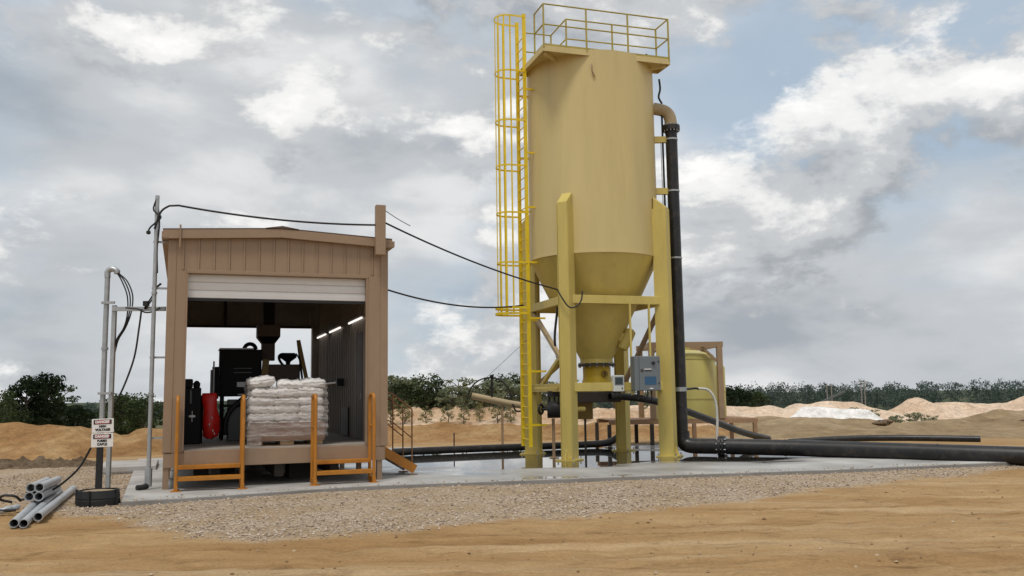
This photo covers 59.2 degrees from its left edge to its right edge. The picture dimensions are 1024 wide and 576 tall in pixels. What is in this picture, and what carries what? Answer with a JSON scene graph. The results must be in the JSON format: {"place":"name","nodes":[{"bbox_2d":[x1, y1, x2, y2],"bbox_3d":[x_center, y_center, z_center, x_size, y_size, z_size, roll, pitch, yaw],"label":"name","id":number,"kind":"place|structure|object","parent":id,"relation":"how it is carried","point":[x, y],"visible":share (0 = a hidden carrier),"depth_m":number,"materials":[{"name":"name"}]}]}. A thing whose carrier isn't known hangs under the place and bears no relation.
{"place":"outdoors","nodes":[
{"label":"outdoors","id":0,"kind":"place"},
{"bbox_2d":[222,387,252,440],"bbox_3d":[-6.518,3.007,21.553,0.797,1.276,0.717,2,-7,-20],"label":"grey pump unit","id":1,"kind":"object","parent":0,"point":[231,426],"visible":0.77,"depth_m":21.28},
{"bbox_2d":[261,340,307,388],"bbox_3d":[-5.774,2.546,22.697,1.194,2.440,0.795,2,-7,-20],"label":"bag trough","id":2,"kind":"object","parent":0,"point":[286,371],"visible":0.42,"depth_m":22.49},
{"bbox_2d":[278,353,298,363],"bbox_3d":[-5.708,1.815,22.988,0.440,0.321,0.458,-4,-8,27],"label":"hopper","id":3,"kind":"object","parent":2,"relation":"on","point":[287,358],"visible":0.75,"depth_m":22.87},
{"bbox_2d":[0,389,1023,575],"bbox_3d":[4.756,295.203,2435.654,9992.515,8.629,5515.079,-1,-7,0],"label":"ground","id":4,"kind":"structure","parent":0,"point":[50,538],"depth_m":12.00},
{"bbox_2d":[0,400,12,422],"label":"leafy tree","id":5,"kind":"object","parent":4,"relation":"on","point":[3,413],"visible":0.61,"depth_m":65.47,"materials":[{"name":"green plant"}]},
{"bbox_2d":[0,494,21,503],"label":"hose loop","id":6,"kind":"object","parent":4,"relation":"on","point":[10,495],"visible":1,"depth_m":15.39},
{"bbox_2d":[0,389,32,422],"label":"leafy tree","id":7,"kind":"object","parent":4,"relation":"on","point":[10,399],"visible":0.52,"depth_m":69.29,"materials":[{"name":"green plant"}]},
{"bbox_2d":[2,375,51,425],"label":"leafy tree","id":8,"kind":"object","parent":4,"relation":"on","point":[29,386],"visible":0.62,"depth_m":73.34,"materials":[{"name":"green plant"}]},
{"bbox_2d":[9,497,46,527],"bbox_3d":[-8.152,3.705,15.334,0.150,0.205,4.177,2,-7,-21],"label":"plastic pipe","id":9,"kind":"object","parent":4,"relation":"on","point":[21,515],"visible":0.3,"depth_m":14.04,"materials":[{"name":"grey plastic"}]},
{"bbox_2d":[24,491,35,500],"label":"plastic pipe","id":10,"kind":"object","parent":9,"relation":"on","point":[28,496],"visible":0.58,"depth_m":15.35,"materials":[{"name":"grey plastic"}]},
{"bbox_2d":[26,477,50,492],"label":"plastic pipe","id":11,"kind":"object","parent":10,"relation":"on","point":[29,487],"visible":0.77,"depth_m":15.53,"materials":[{"name":"grey plastic"}]},
{"bbox_2d":[19,488,62,527],"bbox_3d":[-8.000,3.707,15.374,0.150,0.213,4.291,2,-7,-20],"label":"plastic pipe","id":12,"kind":"object","parent":4,"relation":"on","point":[28,519],"visible":0.6,"depth_m":14.45,"materials":[{"name":"grey plastic"}]},
{"bbox_2d":[33,484,60,500],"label":"plastic pipe","id":13,"kind":"object","parent":12,"relation":"on","point":[40,496],"visible":0.94,"depth_m":15.61,"materials":[{"name":"grey plastic"}]},
{"bbox_2d":[34,476,61,491],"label":"plastic pipe","id":14,"kind":"object","parent":13,"relation":"on","point":[44,485],"visible":1,"depth_m":15.69,"materials":[{"name":"grey plastic"}]},
{"bbox_2d":[21,372,66,425],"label":"leafy tree","id":15,"kind":"object","parent":4,"relation":"on","point":[56,410],"visible":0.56,"depth_m":75.39,"materials":[{"name":"green plant"}]},
{"bbox_2d":[0,456,103,469],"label":"rubble heap","id":16,"kind":"object","parent":4,"relation":"on","point":[22,462],"visible":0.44,"depth_m":25.30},
{"bbox_2d":[33,485,76,520],"bbox_3d":[-7.942,3.724,15.744,0.150,0.156,4.331,2,-7,-19],"label":"plastic pipe","id":17,"kind":"object","parent":4,"relation":"on","point":[42,513],"visible":0.97,"depth_m":15.03,"materials":[{"name":"grey plastic"}]},
{"bbox_2d":[34,385,83,426],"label":"leafy tree","id":18,"kind":"object","parent":4,"relation":"on","point":[71,398],"visible":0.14,"depth_m":79.41,"materials":[{"name":"green plant"}]},
{"bbox_2d":[61,405,91,427],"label":"leafy tree","id":19,"kind":"object","parent":4,"relation":"on","point":[79,411],"visible":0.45,"depth_m":71.18,"materials":[{"name":"green plant"}]},
{"bbox_2d":[68,408,96,427],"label":"leafy tree","id":20,"kind":"object","parent":4,"relation":"on","point":[92,414],"visible":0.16,"depth_m":83.17,"materials":[{"name":"green plant"}]},
{"bbox_2d":[75,488,120,506],"bbox_3d":[-7.297,3.721,15.885,0.717,0.345,0.717,4,-8,-35],"label":"sign pedestal","id":21,"kind":"object","parent":4,"relation":"on","point":[94,497],"visible":0.84,"depth_m":15.62,"materials":[{"name":"black rubber"}]},
{"bbox_2d":[91,418,113,488],"bbox_3d":[-7.287,3.000,16.012,0.387,1.348,0.085,0,-7,-4],"label":"danger sign post","id":22,"kind":"object","parent":21,"relation":"on","point":[100,438],"visible":1,"depth_m":16.01,"materials":[{"name":"white metal"}]},
{"bbox_2d":[21,448,91,500],"bbox_3d":[-8.152,3.334,16.101,1.435,0.949,0.109,-2,-7,13],"label":"sign cable","id":23,"kind":"object","parent":22,"relation":"hanging from","point":[72,474],"visible":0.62,"depth_m":15.97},
{"bbox_2d":[99,266,133,478],"bbox_3d":[-8.109,1.819,18.389,0.591,4.577,0.163,-1,-7,0],"label":"service conduit","id":24,"kind":"object","parent":4,"relation":"on","point":[107,277],"visible":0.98,"depth_m":18.48,"materials":[{"name":"metal"}]},
{"bbox_2d":[95,393,143,434],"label":"leafy tree","id":25,"kind":"object","parent":4,"relation":"on","point":[119,414],"visible":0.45,"depth_m":90.95,"materials":[{"name":"green plant"}]},
{"bbox_2d":[105,392,155,433],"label":"leafy tree","id":26,"kind":"object","parent":4,"relation":"on","point":[132,397],"visible":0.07,"depth_m":94.95,"materials":[{"name":"green plant"}]},
{"bbox_2d":[103,459,158,474],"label":"concrete slab","id":27,"kind":"structure","parent":4,"relation":"on","point":[124,467],"depth_m":22.52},
{"bbox_2d":[97,283,165,487],"bbox_3d":[-7.734,2.000,18.247,1.340,4.212,0.195,-2,-7,7],"label":"strut rack","id":28,"kind":"object","parent":4,"relation":"on","point":[110,393],"visible":0.77,"depth_m":18.35,"materials":[{"name":"grey metal"}]},
{"bbox_2d":[121,397,163,432],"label":"leafy tree","id":29,"kind":"object","parent":4,"relation":"on","point":[136,416],"visible":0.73,"depth_m":88.64,"materials":[{"name":"green plant"}]},
{"bbox_2d":[0,422,391,460],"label":"dirt berm","id":30,"kind":"structure","parent":4,"relation":"on","point":[18,440],"depth_m":29.84,"materials":[{"name":"soil"}]},
{"bbox_2d":[202,406,712,431],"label":"sand bank","id":31,"kind":"structure","parent":4,"relation":"on","point":[487,419],"depth_m":77.42,"materials":[{"name":"sand"}]},
{"bbox_2d":[388,375,419,409],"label":"scrub bush","id":32,"kind":"object","parent":31,"relation":"on","point":[394,381],"visible":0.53,"depth_m":80.78,"materials":[{"name":"green plant"}]},
{"bbox_2d":[396,401,413,423],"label":"dry weed","id":33,"kind":"object","parent":31,"relation":"on","point":[408,414],"visible":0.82,"depth_m":76.00,"materials":[{"name":"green plant"}]},
{"bbox_2d":[388,381,423,410],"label":"scrub bush","id":34,"kind":"object","parent":31,"relation":"on","point":[404,393],"visible":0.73,"depth_m":80.17,"materials":[{"name":"green plant"}]},
{"bbox_2d":[413,383,437,410],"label":"scrub bush","id":35,"kind":"object","parent":31,"relation":"on","point":[425,395],"visible":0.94,"depth_m":80.66,"materials":[{"name":"green plant"}]},
{"bbox_2d":[411,373,449,408],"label":"scrub bush","id":36,"kind":"object","parent":31,"relation":"on","point":[437,380],"visible":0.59,"depth_m":81.98,"materials":[{"name":"green plant"}]},
{"bbox_2d":[440,404,454,421],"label":"dry weed","id":37,"kind":"object","parent":31,"relation":"on","point":[448,414],"visible":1,"depth_m":75.21,"materials":[{"name":"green plant"}]},
{"bbox_2d":[434,386,464,410],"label":"scrub bush","id":38,"kind":"object","parent":31,"relation":"on","point":[447,389],"visible":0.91,"depth_m":80.22,"materials":[{"name":"green plant"}]},
{"bbox_2d":[453,377,496,409],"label":"scrub bush","id":39,"kind":"object","parent":31,"relation":"on","point":[470,400],"visible":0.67,"depth_m":79.80,"materials":[{"name":"green plant"}]},
{"bbox_2d":[479,378,520,410],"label":"scrub bush","id":40,"kind":"object","parent":31,"relation":"on","point":[500,392],"visible":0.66,"depth_m":80.25,"materials":[{"name":"green plant"}]},
{"bbox_2d":[492,373,520,408],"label":"scrub bush","id":41,"kind":"object","parent":31,"relation":"on","point":[513,380],"visible":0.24,"depth_m":84.72,"materials":[{"name":"green plant"}]},
{"bbox_2d":[541,382,557,407],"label":"scrub bush","id":42,"kind":"object","parent":31,"relation":"on","point":[544,396],"visible":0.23,"depth_m":82.44,"materials":[{"name":"green plant"}]},
{"bbox_2d":[2,478,1011,575],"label":"dirt clods","id":43,"kind":"object","parent":4,"relation":"on","point":[655,572],"visible":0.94,"depth_m":11.07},
{"bbox_2d":[0,378,1023,419],"bbox_3d":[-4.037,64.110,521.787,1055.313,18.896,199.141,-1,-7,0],"label":"wood","id":44,"kind":"object","parent":4,"relation":"on","point":[780,397],"visible":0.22,"depth_m":479.36,"materials":[{"name":"green plant"}]},
{"bbox_2d":[388,422,735,442],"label":"dirt berm","id":45,"kind":"structure","parent":4,"relation":"on","point":[439,432],"depth_m":37.46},
{"bbox_2d":[121,444,1011,505],"bbox_3d":[1.155,4.907,25.219,22.588,0.368,14.012,1,-7,-17],"label":"concrete pad","id":46,"kind":"object","parent":4,"relation":"on","point":[259,478],"visible":0.42,"depth_m":19.66,"materials":[{"name":"concrete"}]},
{"bbox_2d":[135,195,168,489],"bbox_3d":[-7.152,1.048,18.094,0.607,5.910,0.216,5,-9,-40],"label":"conduit pole","id":47,"kind":"object","parent":46,"relation":"on","point":[147,484],"visible":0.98,"depth_m":18.03,"materials":[{"name":"grey metal"}]},
{"bbox_2d":[153,204,374,228],"bbox_3d":[-5.035,-1.419,18.881,4.638,0.528,0.075,1,-7,-15],"label":"overhead cable","id":48,"kind":"object","parent":47,"relation":"attached to","point":[163,209],"visible":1,"depth_m":18.79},
{"bbox_2d":[170,394,246,491],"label":"orange steps","id":49,"kind":"structure","parent":46,"relation":"on","point":[239,465],"depth_m":17.53,"materials":[{"name":"metal"}]},
{"bbox_2d":[162,205,394,489],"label":"metal shed","id":50,"kind":"structure","parent":46,"relation":"on","point":[317,282],"depth_m":19.15,"materials":[{"name":"metal"}]},
{"bbox_2d":[184,379,202,444],"bbox_3d":[-7.269,2.793,20.392,0.550,1.450,0.720,2,-7,-20],"label":"black machine","id":51,"kind":"object","parent":50,"relation":"on","point":[193,418],"visible":0.79,"depth_m":20.09,"materials":[{"name":"metal"}]},
{"bbox_2d":[202,361,219,438],"bbox_3d":[-6.821,2.539,20.430,0.378,1.750,0.304,-2,-7,6],"label":"red sleeve","id":52,"kind":"object","parent":50,"relation":"hanging from","point":[211,424],"visible":1,"depth_m":20.32,"materials":[{"name":"plastic"}]},
{"bbox_2d":[210,342,261,439],"bbox_3d":[-6.934,2.558,22.526,1.202,2.410,1.020,2,-7,-20],"label":"bagging cabinet","id":53,"kind":"object","parent":50,"relation":"on","point":[236,369],"visible":0.81,"depth_m":22.12,"materials":[{"name":"metal"}]},
{"bbox_2d":[256,302,280,360],"bbox_3d":[-6.271,0.744,23.192,0.560,2.250,0.550,2,-7,-20],"label":"filling chute","id":54,"kind":"object","parent":50,"relation":"hanging from","point":[268,330],"visible":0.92,"depth_m":22.95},
{"bbox_2d":[188,252,364,303],"bbox_3d":[-4.971,-0.212,19.165,3.613,1.092,0.510,2,-7,-20],"label":"roller door","id":55,"kind":"structure","parent":50,"relation":"in","point":[228,288],"depth_m":18.87,"materials":[{"name":"white metal"}]},
{"bbox_2d":[247,439,322,446],"bbox_3d":[-4.917,3.317,19.449,1.480,0.120,1.140,2,-7,-20],"label":"wood pallet","id":56,"kind":"object","parent":50,"relation":"on","point":[278,443],"visible":0.59,"depth_m":18.97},
{"bbox_2d":[245,421,324,440],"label":"sacks","id":57,"kind":"object","parent":56,"relation":"on","point":[283,431],"visible":0.8,"depth_m":18.89,"materials":[{"name":"fabric"}]},
{"bbox_2d":[356,332,362,438],"bbox_3d":[-3.639,2.329,21.463,0.050,2.500,0.800,2,-7,-20],"label":"side door","id":58,"kind":"structure","parent":50,"relation":"in","point":[359,337],"depth_m":21.42,"materials":[{"name":"metal"}]},
{"bbox_2d":[388,289,523,307],"bbox_3d":[-1.339,0.327,23.116,0.042,0.304,6.364,-5,-8,31],"label":"overhead cable","id":59,"kind":"object","parent":50,"relation":"attached to","point":[450,304],"visible":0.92,"depth_m":22.66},
{"bbox_2d":[386,222,582,307],"bbox_3d":[-0.600,-0.411,22.057,0.584,1.487,6.733,-7,-9,43],"label":"overhead cable","id":60,"kind":"object","parent":50,"relation":"attached to","point":[486,266],"visible":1,"depth_m":22.00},
{"bbox_2d":[310,393,378,485],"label":"orange steps","id":61,"kind":"structure","parent":46,"relation":"on","point":[314,472],"depth_m":18.49,"materials":[{"name":"metal"}]},
{"bbox_2d":[385,392,417,474],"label":"side stairs","id":62,"kind":"structure","parent":46,"relation":"on","point":[397,460],"depth_m":20.21,"materials":[{"name":"orange metal"}]},
{"bbox_2d":[467,375,520,443],"bbox_3d":[-0.263,4.144,30.294,2.504,2.460,0.288,-1,-7,0],"label":"tan outfall pipe","id":63,"kind":"object","parent":46,"relation":"on","point":[496,400],"visible":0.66,"depth_m":30.27,"materials":[{"name":"beige metal"}]},
{"bbox_2d":[393,435,615,455],"bbox_3d":[-0.011,4.866,28.125,7.664,0.443,0.368,2,-7,-22],"label":"drain pipe","id":64,"kind":"object","parent":46,"relation":"on","point":[484,448],"visible":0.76,"depth_m":27.77,"materials":[{"name":"plastic"}]},
{"bbox_2d":[538,391,585,457],"bbox_3d":[1.405,3.801,25.153,1.404,1.840,0.505,0,-7,-7],"label":"valve pump","id":65,"kind":"object","parent":46,"relation":"on","point":[552,409],"visible":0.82,"depth_m":25.06,"materials":[{"name":"black dark painted steel"}]},
{"bbox_2d":[340,447,805,474],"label":"puddle water","id":66,"kind":"structure","parent":46,"relation":"on","point":[592,457],"depth_m":24.17,"materials":[{"name":"liquid"}]},
{"bbox_2d":[578,403,592,453],"bbox_3d":[2.124,4.068,26.300,0.470,1.560,0.400,-1,-7,0],"label":"control box on post","id":67,"kind":"object","parent":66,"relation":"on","point":[587,414],"visible":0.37,"depth_m":26.17,"materials":[{"name":"metal"}]},
{"bbox_2d":[494,3,682,460],"bbox_3d":[1.878,-1.602,26.401,4.883,12.910,3.792,1,-7,-18],"label":"storage silo","id":68,"kind":"object","parent":46,"relation":"on","point":[594,226],"visible":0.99,"depth_m":25.30,"materials":[{"name":"paint"}]},
{"bbox_2d":[612,375,623,393],"bbox_3d":[2.890,2.635,24.547,0.310,0.510,0.168,1,-7,-14],"label":"sensor box","id":69,"kind":"object","parent":68,"relation":"attached to","point":[618,382],"visible":1,"depth_m":24.48,"materials":[{"name":"white plastic"}]},
{"bbox_2d":[628,303,660,400],"bbox_3d":[3.619,1.741,24.540,0.740,2.697,0.430,1,-7,-14],"label":"control cabinet","id":70,"kind":"object","parent":68,"relation":"attached to","point":[645,372],"visible":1,"depth_m":24.33,"materials":[{"name":"grey metal"}]},
{"bbox_2d":[653,79,718,453],"bbox_3d":[5.010,-0.784,25.987,1.670,10.966,0.585,-4,-7,23],"label":"riser pipe","id":71,"kind":"object","parent":68,"relation":"attached to","point":[670,128],"visible":0.96,"depth_m":25.91,"materials":[{"name":"metal"}]},
{"bbox_2d":[608,393,770,438],"bbox_3d":[5.981,4.137,28.288,8.358,1.746,0.640,6,-9,-43],"label":"discharge pipe","id":72,"kind":"object","parent":68,"relation":"attached to","point":[697,415],"visible":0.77,"depth_m":27.79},
{"bbox_2d":[716,436,1023,464],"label":"pipeline","id":73,"kind":"object","parent":46,"relation":"on","point":[1012,455],"visible":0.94,"depth_m":22.90,"materials":[{"name":"plastic"}]},
{"bbox_2d":[595,416,757,445],"bbox_3d":[5.697,5.049,31.689,5.160,0.940,2.720,0,-7,-4],"label":"steel skid","id":74,"kind":"object","parent":4,"relation":"on","point":[636,422],"visible":0.54,"depth_m":30.51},
{"bbox_2d":[636,341,724,418],"bbox_3d":[5.898,3.275,31.791,2.580,2.600,2.430,-1,-7,-2],"label":"steel gantry","id":75,"kind":"object","parent":74,"relation":"on","point":[704,347],"visible":0.59,"depth_m":30.72,"materials":[{"name":"metal"}]},
{"bbox_2d":[656,347,716,418],"bbox_3d":[6.099,3.330,31.769,2.190,2.480,2.190,-1,-7,0],"label":"process tank","id":76,"kind":"object","parent":74,"relation":"on","point":[700,369],"visible":0.35,"depth_m":30.79,"materials":[{"name":"metal"}]},
{"bbox_2d":[716,366,726,416],"bbox_3d":[7.374,3.701,32.377,0.624,1.850,0.624,-1,-7,0],"label":"panel","id":77,"kind":"object","parent":74,"relation":"on","point":[724,389],"visible":0.19,"depth_m":32.16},
{"bbox_2d":[610,405,764,418],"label":"sand pile","id":78,"kind":"object","parent":4,"relation":"on","point":[730,412],"visible":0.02,"depth_m":97.61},
{"bbox_2d":[726,385,743,405],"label":"leafy tree","id":79,"kind":"object","parent":4,"relation":"on","point":[732,394],"visible":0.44,"depth_m":148.03,"materials":[{"name":"green plant"}]},
{"bbox_2d":[732,388,756,406],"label":"leafy tree","id":80,"kind":"object","parent":4,"relation":"on","point":[747,397],"visible":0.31,"depth_m":157.87,"materials":[{"name":"green plant"}]},
{"bbox_2d":[746,390,771,406],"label":"leafy tree","id":81,"kind":"object","parent":4,"relation":"on","point":[759,394],"visible":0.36,"depth_m":168.45,"materials":[{"name":"green plant"}]},
{"bbox_2d":[726,405,796,417],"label":"sand pile","id":82,"kind":"object","parent":4,"relation":"on","point":[768,410],"visible":0.04,"depth_m":109.79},
{"bbox_2d":[789,407,883,419],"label":"white sand pile","id":83,"kind":"object","parent":4,"relation":"on","point":[819,412],"visible":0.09,"depth_m":60.87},
{"bbox_2d":[784,401,916,422],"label":"sand pile","id":84,"kind":"object","parent":4,"relation":"on","point":[885,414],"visible":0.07,"depth_m":123.05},
{"bbox_2d":[788,435,980,441],"bbox_3d":[11.668,4.801,28.462,5.688,0.295,0.606,-2,-7,13],"label":"spare pipe","id":85,"kind":"object","parent":4,"relation":"on","point":[940,438],"visible":0.81,"depth_m":28.44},
{"bbox_2d":[903,412,924,421],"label":"scrub bush","id":86,"kind":"object","parent":4,"relation":"on","point":[914,416],"visible":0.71,"depth_m":71.14,"materials":[{"name":"green plant"}]},
{"bbox_2d":[888,397,968,420],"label":"sand pile","id":87,"kind":"object","parent":4,"relation":"on","point":[916,405],"visible":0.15,"depth_m":126.26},
{"bbox_2d":[934,402,1001,415],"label":"sand pile","id":88,"kind":"object","parent":4,"relation":"on","point":[970,409],"visible":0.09,"depth_m":136.37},
{"bbox_2d":[983,396,1023,412],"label":"sand pile","id":89,"kind":"object","parent":4,"relation":"on","point":[1017,404],"visible":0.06,"depth_m":110.69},
{"bbox_2d":[0,462,1023,542],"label":"gravel","id":90,"kind":"structure","parent":0,"point":[276,532],"depth_m":15.38,"materials":[{"name":"gravel"}]},
{"bbox_2d":[0,0,1023,403],"label":"sky","id":91,"kind":"structure","parent":0,"point":[851,172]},
{"bbox_2d":[697,409,1023,438],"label":"dirt slope","id":92,"kind":"structure","parent":0,"point":[998,423],"depth_m":41.54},
{"bbox_2d":[872,419,892,425],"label":"boulder","id":93,"kind":"object","parent":92,"relation":"on","point":[885,422],"visible":1,"depth_m":40.42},
{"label":"sack","id":94,"kind":"object","parent":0,"visible":0},
{"bbox_2d":[248,421,274,426],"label":"sack","id":95,"kind":"object","parent":94,"relation":"on","point":[261,422],"visible":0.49,"depth_m":18.80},
{"bbox_2d":[248,413,275,421],"bbox_3d":[-5.304,2.747,19.086,0.562,0.265,0.635,0,-9,-21],"label":"sack","id":96,"kind":"object","parent":95,"relation":"on","point":[263,417],"visible":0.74,"depth_m":18.81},
{"bbox_2d":[248,405,275,413],"bbox_3d":[-5.303,2.570,19.115,0.562,0.265,0.635,4,-6,-18],"label":"sack","id":97,"kind":"object","parent":96,"relation":"on","point":[256,409],"visible":0.83,"depth_m":18.84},
{"bbox_2d":[249,396,275,405],"bbox_3d":[-5.306,2.406,19.131,0.567,0.264,0.637,4,-7,-18],"label":"sack","id":98,"kind":"object","parent":97,"relation":"on","point":[268,401],"visible":0.79,"depth_m":18.85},
{"bbox_2d":[250,387,276,397],"bbox_3d":[-5.281,2.237,19.155,0.554,0.267,0.627,3,-8,-20],"label":"sack","id":99,"kind":"object","parent":98,"relation":"on","point":[263,392],"visible":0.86,"depth_m":18.89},
{"bbox_2d":[246,375,274,387],"bbox_3d":[-5.362,1.992,19.183,0.567,0.264,0.637,-6,-1,-26],"label":"sack","id":100,"kind":"object","parent":99,"relation":"on","point":[260,381],"visible":1,"depth_m":18.94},
{"bbox_2d":[274,397,299,405],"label":"sack","id":101,"kind":"object","parent":97,"relation":"on","point":[285,401],"visible":0.69,"depth_m":19.02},
{"bbox_2d":[275,388,299,397],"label":"sack","id":102,"kind":"object","parent":101,"relation":"on","point":[287,392],"visible":0.74,"depth_m":19.05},
{"bbox_2d":[276,378,302,389],"bbox_3d":[-4.801,2.078,19.404,0.554,0.267,0.626,4,-5,-18],"label":"sack","id":103,"kind":"object","parent":102,"relation":"on","point":[297,384],"visible":0.88,"depth_m":19.14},
{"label":"sack","id":104,"kind":"object","parent":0,"visible":0},
{"bbox_2d":[275,420,298,422],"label":"sack","id":105,"kind":"object","parent":104,"relation":"on","point":[282,421],"visible":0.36,"depth_m":18.98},
{"bbox_2d":[274,412,298,420],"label":"sack","id":106,"kind":"object","parent":105,"relation":"on","point":[284,416],"visible":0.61,"depth_m":18.98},
{"bbox_2d":[274,405,298,413],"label":"sack","id":107,"kind":"object","parent":106,"relation":"on","point":[288,409],"visible":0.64,"depth_m":19.00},
{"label":"sack","id":108,"kind":"object","parent":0,"visible":0},
{"bbox_2d":[298,419,322,421],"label":"sack","id":109,"kind":"object","parent":108,"relation":"on","point":[302,420],"visible":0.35,"depth_m":19.12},
{"bbox_2d":[297,411,322,419],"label":"sack","id":110,"kind":"object","parent":109,"relation":"on","point":[304,416],"visible":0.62,"depth_m":19.12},
{"bbox_2d":[299,404,323,413],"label":"sack","id":111,"kind":"object","parent":110,"relation":"on","point":[305,408],"visible":0.54,"depth_m":19.15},
{"bbox_2d":[298,396,322,404],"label":"sack","id":112,"kind":"object","parent":111,"relation":"on","point":[304,400],"visible":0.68,"depth_m":19.17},
{"bbox_2d":[298,387,323,396],"bbox_3d":[-4.386,2.253,19.482,0.562,0.265,0.635,4,-7,-19],"label":"sack","id":113,"kind":"object","parent":112,"relation":"on","point":[309,392],"visible":0.76,"depth_m":19.21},
{"bbox_2d":[300,377,325,388],"bbox_3d":[-4.358,2.078,19.581,0.551,0.273,0.629,0,-4,-21],"label":"sack","id":114,"kind":"object","parent":113,"relation":"on","point":[318,382],"visible":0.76,"depth_m":19.34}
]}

